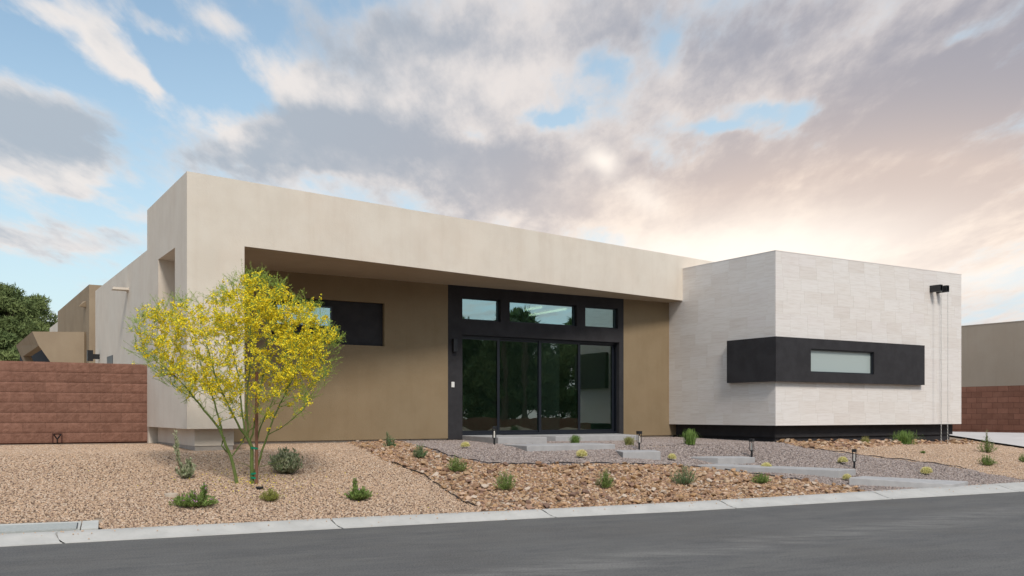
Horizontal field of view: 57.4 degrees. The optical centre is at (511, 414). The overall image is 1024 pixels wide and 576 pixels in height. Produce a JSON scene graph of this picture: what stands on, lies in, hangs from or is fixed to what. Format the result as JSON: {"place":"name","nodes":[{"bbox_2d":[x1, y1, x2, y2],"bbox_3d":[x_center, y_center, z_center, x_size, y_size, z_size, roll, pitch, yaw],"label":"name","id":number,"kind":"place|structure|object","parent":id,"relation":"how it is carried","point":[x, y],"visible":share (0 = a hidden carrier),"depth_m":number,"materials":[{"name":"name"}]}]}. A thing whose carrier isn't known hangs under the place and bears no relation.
{"place":"outdoors","nodes":[
{"label":"outdoors","id":0,"kind":"place"},
{"bbox_2d":[0,492,1023,575],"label":"road","id":1,"kind":"structure","parent":0,"point":[971,535],"depth_m":10.53,"materials":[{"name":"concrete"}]},
{"bbox_2d":[2,482,1019,538],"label":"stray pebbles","id":2,"kind":"object","parent":1,"relation":"on","point":[502,513],"visible":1,"depth_m":13.39,"materials":[{"name":"brown stone"}]},
{"bbox_2d":[0,435,1023,528],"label":"ground","id":3,"kind":"structure","parent":0,"point":[950,438],"depth_m":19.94,"materials":[{"name":"brown gravel"}]},
{"bbox_2d":[0,329,21,360],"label":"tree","id":4,"kind":"object","parent":3,"relation":"on","point":[8,352],"visible":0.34,"depth_m":44.54,"materials":[{"name":"green plant"}]},
{"bbox_2d":[0,282,49,349],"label":"tree","id":5,"kind":"object","parent":3,"relation":"on","point":[16,307],"visible":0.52,"depth_m":61.28,"materials":[{"name":"green plant"}]},
{"bbox_2d":[16,293,57,350],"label":"tree","id":6,"kind":"object","parent":3,"relation":"on","point":[43,305],"visible":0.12,"depth_m":65.91,"materials":[{"name":"green plant"}]},
{"bbox_2d":[0,521,80,533],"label":"utility vault","id":7,"kind":"object","parent":3,"relation":"on","point":[37,527],"visible":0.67,"depth_m":11.23,"materials":[{"name":"concrete"}]},
{"bbox_2d":[0,361,146,444],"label":"split face block wall","id":8,"kind":"structure","parent":3,"relation":"on","point":[62,403],"depth_m":18.94,"materials":[{"name":"brown"}]},
{"bbox_2d":[81,520,98,529],"bbox_3d":[-5.193,1.414,11.510,0.191,0.180,0.332,0,0,-23],"label":"concrete pad","id":9,"kind":"object","parent":3,"relation":"on","point":[91,525],"visible":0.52,"depth_m":11.48,"materials":[{"name":"grey concrete"}]},
{"bbox_2d":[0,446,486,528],"bbox_3d":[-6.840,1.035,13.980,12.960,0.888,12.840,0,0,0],"label":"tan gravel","id":10,"kind":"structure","parent":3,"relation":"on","point":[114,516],"depth_m":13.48,"materials":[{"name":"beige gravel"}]},
{"bbox_2d":[165,493,177,497],"bbox_3d":[-4.800,1.144,13.180,0.180,0.064,0.180,0,0,0],"label":"valve lid","id":11,"kind":"object","parent":10,"relation":"on","point":[170,495],"visible":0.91,"depth_m":13.11,"materials":[{"name":"beige plastic"}]},
{"bbox_2d":[173,430,195,478],"bbox_3d":[-4.963,0.605,14.239,0.349,0.761,0.299,0,0,-34],"label":"shrub","id":12,"kind":"object","parent":10,"relation":"on","point":[187,469],"visible":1,"depth_m":14.23,"materials":[{"name":"green plant"}]},
{"bbox_2d":[169,482,218,507],"bbox_3d":[-4.308,1.093,12.728,0.663,0.351,0.599,0,0,0],"label":"flowering shrub","id":13,"kind":"object","parent":10,"relation":"on","point":[190,500],"visible":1,"depth_m":12.65,"materials":[{"name":"green plant"}]},
{"bbox_2d":[123,259,346,483],"bbox_3d":[-4.221,-0.638,14.171,3.607,3.497,2.702,0,0,0],"label":"flowering tree","id":14,"kind":"object","parent":10,"relation":"on","point":[261,310],"visible":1,"depth_m":13.98,"materials":[{"name":"yellow plant"}]},
{"bbox_2d":[250,372,257,483],"bbox_3d":[-3.908,0.204,14.199,0.119,1.702,0.089,0,0,0],"label":"stake","id":15,"kind":"object","parent":10,"relation":"on","point":[256,442],"visible":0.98,"depth_m":14.18,"materials":[{"name":"brown wood"}]},
{"bbox_2d":[88,469,428,508],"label":"fallen petals","id":16,"kind":"object","parent":10,"relation":"on","point":[250,482],"visible":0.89,"depth_m":14.16,"materials":[{"name":"yellow plant"}]},
{"bbox_2d":[259,488,282,501],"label":"shrub","id":17,"kind":"object","parent":10,"relation":"on","point":[270,495],"visible":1,"depth_m":13.30,"materials":[{"name":"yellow plant"}]},
{"bbox_2d":[268,446,304,473],"bbox_3d":[-3.630,0.740,15.090,0.595,0.453,0.524,0,0,0],"label":"shrub","id":18,"kind":"object","parent":10,"relation":"on","point":[287,465],"visible":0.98,"depth_m":14.98,"materials":[{"name":"green plant"}]},
{"bbox_2d":[344,478,372,500],"bbox_3d":[-2.228,1.098,13.721,0.401,0.340,0.385,0,0,-40],"label":"flowering shrub","id":19,"kind":"object","parent":10,"relation":"on","point":[357,494],"visible":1,"depth_m":13.66,"materials":[{"name":"green plant"}]},
{"bbox_2d":[391,461,476,505],"bbox_3d":[-1.300,1.095,15.198,0.165,0.525,3.229,0,0,-29],"label":"garden edging","id":20,"kind":"object","parent":10,"relation":"on","point":[434,482],"visible":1,"depth_m":15.22,"materials":[{"name":"black metal"}]},
{"bbox_2d":[16,171,961,450],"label":"modern house","id":21,"kind":"structure","parent":3,"relation":"on","point":[452,327],"depth_m":22.93,"materials":[{"name":"beige paint"}]},
{"bbox_2d":[20,350,49,361],"label":"patio doors","id":22,"kind":"structure","parent":21,"relation":"in","point":[39,356],"depth_m":34.50,"materials":[{"name":"black"}]},
{"bbox_2d":[107,355,112,363],"bbox_3d":[-10.297,-0.497,23.991,0.040,1.994,0.920,0,0,-32],"label":"side door","id":23,"kind":"structure","parent":21,"relation":"in","point":[110,358],"depth_m":23.87,"materials":[{"name":"black"}]},
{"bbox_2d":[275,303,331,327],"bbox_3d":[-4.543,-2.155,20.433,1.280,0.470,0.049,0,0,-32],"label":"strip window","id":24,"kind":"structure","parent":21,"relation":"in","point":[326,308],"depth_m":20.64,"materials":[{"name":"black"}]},
{"bbox_2d":[462,297,498,321],"bbox_3d":[-0.797,-2.540,22.788,1.070,0.540,0.090,0,0,-32],"label":"transom window","id":25,"kind":"structure","parent":21,"relation":"in","point":[472,308],"depth_m":22.79,"materials":[{"name":"black"}]},
{"bbox_2d":[462,335,615,434],"bbox_3d":[0.726,-0.700,23.815,4.800,2.420,0.170,0,0,-32],"label":"sliding door","id":26,"kind":"structure","parent":21,"relation":"in","point":[613,345],"depth_m":23.74,"materials":[{"name":"black"}]},
{"bbox_2d":[510,301,574,325],"bbox_3d":[0.746,-2.540,23.734,2.030,0.540,0.090,0,0,-32],"label":"transom window","id":27,"kind":"structure","parent":21,"relation":"in","point":[520,312],"depth_m":23.72,"materials":[{"name":"black"}]},
{"bbox_2d":[585,306,615,328],"bbox_3d":[2.298,-2.540,24.685,1.070,0.540,0.090,0,0,-32],"label":"transom window","id":28,"kind":"structure","parent":21,"relation":"in","point":[597,317],"depth_m":24.70,"materials":[{"name":"black"}]},
{"bbox_2d":[811,349,872,373],"bbox_3d":[8.311,-1.320,23.657,2.390,0.580,0.084,0,0,-32],"label":"frosted window","id":29,"kind":"structure","parent":21,"relation":"in","point":[822,361],"depth_m":23.69,"materials":[{"name":"white glass"}]},
{"bbox_2d":[941,291,941,442],"bbox_3d":[11.666,-1.268,25.424,0.026,4.158,0.025,0,0,16],"label":"rain chain","id":30,"kind":"object","parent":21,"relation":"hanging from","point":[941,366],"visible":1,"depth_m":25.41,"materials":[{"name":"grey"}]},
{"bbox_2d":[947,293,947,442],"bbox_3d":[11.914,-1.268,25.576,0.026,4.158,0.025,0,0,16],"label":"rain chain","id":31,"kind":"object","parent":21,"relation":"hanging from","point":[947,367],"visible":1,"depth_m":25.57,"materials":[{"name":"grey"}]},
{"bbox_2d":[0,482,1023,546],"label":"kerb","id":32,"kind":"structure","parent":3,"relation":"on","point":[55,537],"depth_m":13.12,"materials":[{"name":"concrete"}]},
{"bbox_2d":[356,439,859,511],"bbox_3d":[1.440,1.015,17.400,10.080,0.927,7.920,0,0,0],"label":"rock bed","id":33,"kind":"object","parent":3,"relation":"on","point":[471,496],"visible":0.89,"depth_m":15.98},
{"bbox_2d":[383,432,395,446],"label":"shrub","id":34,"kind":"object","parent":33,"relation":"on","point":[388,443],"visible":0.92,"depth_m":18.26,"materials":[{"name":"green plant"}]},
{"bbox_2d":[413,443,427,458],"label":"shrub","id":35,"kind":"object","parent":33,"relation":"on","point":[419,452],"visible":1,"depth_m":17.21,"materials":[{"name":"green plant"}]},
{"bbox_2d":[445,454,470,471],"bbox_3d":[-0.947,0.842,16.117,0.402,0.323,0.381,0,0,40],"label":"shrub","id":36,"kind":"object","parent":33,"relation":"on","point":[456,466],"visible":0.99,"depth_m":16.09,"materials":[{"name":"green plant"}]},
{"bbox_2d":[493,469,516,490],"bbox_3d":[-0.119,1.044,14.926,0.395,0.363,0.376,0,0,0],"label":"shrub","id":37,"kind":"object","parent":33,"relation":"on","point":[505,483],"visible":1,"depth_m":14.88,"materials":[{"name":"green plant"}]},
{"bbox_2d":[595,468,615,488],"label":"shrub","id":38,"kind":"object","parent":33,"relation":"on","point":[604,482],"visible":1,"depth_m":15.54,"materials":[{"name":"green plant"}]},
{"bbox_2d":[423,446,800,479],"bbox_3d":[1.864,0.949,18.089,7.396,0.634,1.838,0,0,0],"label":"garden edging","id":39,"kind":"object","parent":33,"relation":"on","point":[579,463],"visible":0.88,"depth_m":17.73,"materials":[{"name":"black metal"}]},
{"bbox_2d":[669,464,698,484],"bbox_3d":[3.004,1.044,16.357,0.481,0.398,0.447,0,0,38],"label":"shrub","id":40,"kind":"object","parent":33,"relation":"on","point":[683,479],"visible":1,"depth_m":16.34,"materials":[{"name":"green plant"}]},
{"bbox_2d":[750,472,772,483],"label":"shrub","id":41,"kind":"object","parent":33,"relation":"on","point":[761,478],"visible":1,"depth_m":16.94,"materials":[{"name":"green plant"}]},
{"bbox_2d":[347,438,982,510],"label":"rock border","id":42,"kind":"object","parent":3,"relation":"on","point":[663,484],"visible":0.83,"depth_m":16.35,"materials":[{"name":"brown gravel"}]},
{"bbox_2d":[858,437,870,442],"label":"grass tuft","id":43,"kind":"object","parent":42,"relation":"on","point":[865,439],"visible":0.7,"depth_m":23.31,"materials":[{"name":"green plant"}]},
{"bbox_2d":[892,430,922,443],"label":"grass tuft","id":44,"kind":"object","parent":42,"relation":"on","point":[904,437],"visible":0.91,"depth_m":24.19,"materials":[{"name":"green plant"}]},
{"bbox_2d":[402,437,1023,490],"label":"grey gravel","id":45,"kind":"structure","parent":3,"relation":"on","point":[778,454],"depth_m":19.75,"materials":[{"name":"grey gravel"}]},
{"bbox_2d":[461,441,469,446],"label":"barrel cactus","id":46,"kind":"object","parent":45,"relation":"on","point":[465,444],"visible":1,"depth_m":18.68,"materials":[{"name":"yellow plant"}]},
{"bbox_2d":[492,426,496,444],"bbox_3d":[-0.382,0.490,20.220,0.090,0.461,0.090,0,0,-12],"label":"path light","id":47,"kind":"object","parent":45,"relation":"on","point":[495,428],"visible":0.94,"depth_m":20.20,"materials":[{"name":"black metal"}]},
{"bbox_2d":[462,435,546,443],"bbox_3d":[-0.250,0.640,21.721,1.095,0.260,2.460,0,0,-26],"label":"concrete step","id":48,"kind":"object","parent":45,"relation":"on","point":[505,439],"visible":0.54,"depth_m":20.81,"materials":[{"name":"grey concrete"}]},
{"bbox_2d":[503,443,614,451],"bbox_3d":[1.054,0.765,19.843,2.288,0.260,1.110,0,0,-28],"label":"concrete step","id":49,"kind":"object","parent":45,"relation":"on","point":[556,446],"visible":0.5,"depth_m":19.41,"materials":[{"name":"grey concrete"}]},
{"bbox_2d":[513,434,637,440],"bbox_3d":[1.711,0.645,23.288,3.621,0.260,1.719,0,0,-32],"label":"concrete step","id":50,"kind":"object","parent":45,"relation":"on","point":[585,437],"visible":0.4,"depth_m":22.64,"materials":[{"name":"grey concrete"}]},
{"bbox_2d":[568,434,582,442],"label":"grass tuft","id":51,"kind":"object","parent":45,"relation":"on","point":[574,439],"visible":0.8,"depth_m":21.21,"materials":[{"name":"green plant"}]},
{"bbox_2d":[575,449,587,456],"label":"barrel cactus","id":52,"kind":"object","parent":45,"relation":"on","point":[582,452],"visible":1,"depth_m":18.24,"materials":[{"name":"yellow plant"}]},
{"bbox_2d":[622,436,637,444],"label":"grass tuft","id":53,"kind":"object","parent":45,"relation":"on","point":[628,441],"visible":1,"depth_m":20.66,"materials":[{"name":"green plant"}]},
{"bbox_2d":[616,450,660,459],"bbox_3d":[2.593,0.885,19.285,0.866,0.260,1.082,0,0,0],"label":"concrete step","id":54,"kind":"object","parent":45,"relation":"on","point":[648,454],"visible":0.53,"depth_m":18.94,"materials":[{"name":"grey concrete"}]},
{"bbox_2d":[636,431,641,449],"bbox_3d":[2.739,0.593,20.140,0.090,0.461,0.090,0,0,-29],"label":"path light","id":55,"kind":"object","parent":45,"relation":"on","point":[639,432],"visible":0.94,"depth_m":20.12,"materials":[{"name":"black metal"}]},
{"bbox_2d":[668,453,676,458],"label":"barrel cactus","id":56,"kind":"object","parent":45,"relation":"on","point":[671,456],"visible":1,"depth_m":19.26,"materials":[{"name":"yellow plant"}]},
{"bbox_2d":[681,428,698,444],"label":"grass tuft","id":57,"kind":"object","parent":45,"relation":"on","point":[690,438],"visible":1,"depth_m":21.32,"materials":[{"name":"green plant"}]},
{"bbox_2d":[692,456,754,463],"bbox_3d":[4.181,1.045,20.084,1.950,0.260,0.858,0,0,0],"label":"concrete step","id":58,"kind":"object","parent":45,"relation":"on","point":[729,459],"visible":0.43,"depth_m":19.78,"materials":[{"name":"grey concrete"}]},
{"bbox_2d":[749,439,754,456],"bbox_3d":[5.228,0.765,20.400,0.090,0.461,0.090,0,0,44],"label":"path light","id":59,"kind":"object","parent":45,"relation":"on","point":[752,441],"visible":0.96,"depth_m":20.38,"materials":[{"name":"black metal"}]},
{"bbox_2d":[760,462,771,466],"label":"barrel cactus","id":60,"kind":"object","parent":45,"relation":"on","point":[766,464],"visible":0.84,"depth_m":18.89,"materials":[{"name":"yellow plant"}]},
{"bbox_2d":[698,464,855,477],"bbox_3d":[5.310,1.188,18.800,3.039,0.324,0.555,0,0,17],"label":"concrete step","id":61,"kind":"object","parent":45,"relation":"on","point":[833,472],"visible":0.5,"depth_m":18.55,"materials":[{"name":"grey concrete"}]},
{"bbox_2d":[837,456,848,462],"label":"barrel cactus","id":62,"kind":"object","parent":45,"relation":"on","point":[842,459],"visible":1,"depth_m":19.87,"materials":[{"name":"yellow plant"}]},
{"bbox_2d":[842,474,850,479],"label":"barrel cactus","id":63,"kind":"object","parent":45,"relation":"on","point":[846,476],"visible":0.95,"depth_m":17.96,"materials":[{"name":"yellow plant"}]},
{"bbox_2d":[852,449,856,468],"bbox_3d":[7.128,0.957,19.480,0.090,0.461,0.090,0,0,27],"label":"path light","id":64,"kind":"object","parent":45,"relation":"on","point":[854,456],"visible":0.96,"depth_m":19.46,"materials":[{"name":"black metal"}]},
{"bbox_2d":[920,466,932,473],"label":"barrel cactus","id":65,"kind":"object","parent":45,"relation":"on","point":[925,470],"visible":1,"depth_m":19.26,"materials":[{"name":"yellow plant"}]},
{"bbox_2d":[849,476,967,487],"bbox_3d":[7.718,1.370,18.029,2.846,0.357,0.476,0,0,-13],"label":"concrete step","id":66,"kind":"object","parent":3,"relation":"on","point":[894,482],"visible":0.51,"depth_m":17.84,"materials":[{"name":"grey concrete"}]},
{"bbox_2d":[837,444,1023,478],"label":"tan gravel","id":67,"kind":"structure","parent":3,"relation":"on","point":[946,457],"depth_m":22.03,"materials":[{"name":"beige gravel"}]},
{"bbox_2d":[801,446,966,468],"bbox_3d":[8.363,0.964,21.209,3.502,0.453,0.137,0,0,25],"label":"garden edging","id":68,"kind":"object","parent":67,"relation":"on","point":[883,457],"visible":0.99,"depth_m":21.17,"materials":[{"name":"black metal"}]},
{"bbox_2d":[977,430,997,452],"bbox_3d":[12.079,0.681,23.748,0.520,0.618,0.389,0,0,20],"label":"shrub","id":69,"kind":"object","parent":67,"relation":"on","point":[987,445],"visible":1,"depth_m":23.74,"materials":[{"name":"green plant"}]},
{"bbox_2d":[977,454,997,465],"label":"shrub","id":70,"kind":"object","parent":67,"relation":"on","point":[986,462],"visible":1,"depth_m":21.27,"materials":[{"name":"green plant"}]},
{"bbox_2d":[1019,453,1023,461],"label":"shrub","id":71,"kind":"object","parent":67,"relation":"on","point":[1022,458],"visible":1,"depth_m":22.43,"materials":[{"name":"green plant"}]},
{"bbox_2d":[953,385,1023,432],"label":"smooth block wall","id":72,"kind":"structure","parent":3,"relation":"on","point":[993,408],"depth_m":34.45,"materials":[{"name":"brown brick"}]},
{"bbox_2d":[961,320,1023,386],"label":"neighbour house","id":73,"kind":"structure","parent":3,"relation":"on","point":[992,354],"depth_m":37.57,"materials":[{"name":"paint"}]},
{"bbox_2d":[0,0,1023,325],"label":"sky","id":74,"kind":"structure","parent":0,"point":[889,132],"materials":[{"name":"blue"}]},
{"bbox_2d":[949,432,1023,446],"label":"driveway","id":75,"kind":"structure","parent":0,"point":[1017,439],"depth_m":30.30,"materials":[{"name":"concrete"}]}
]}

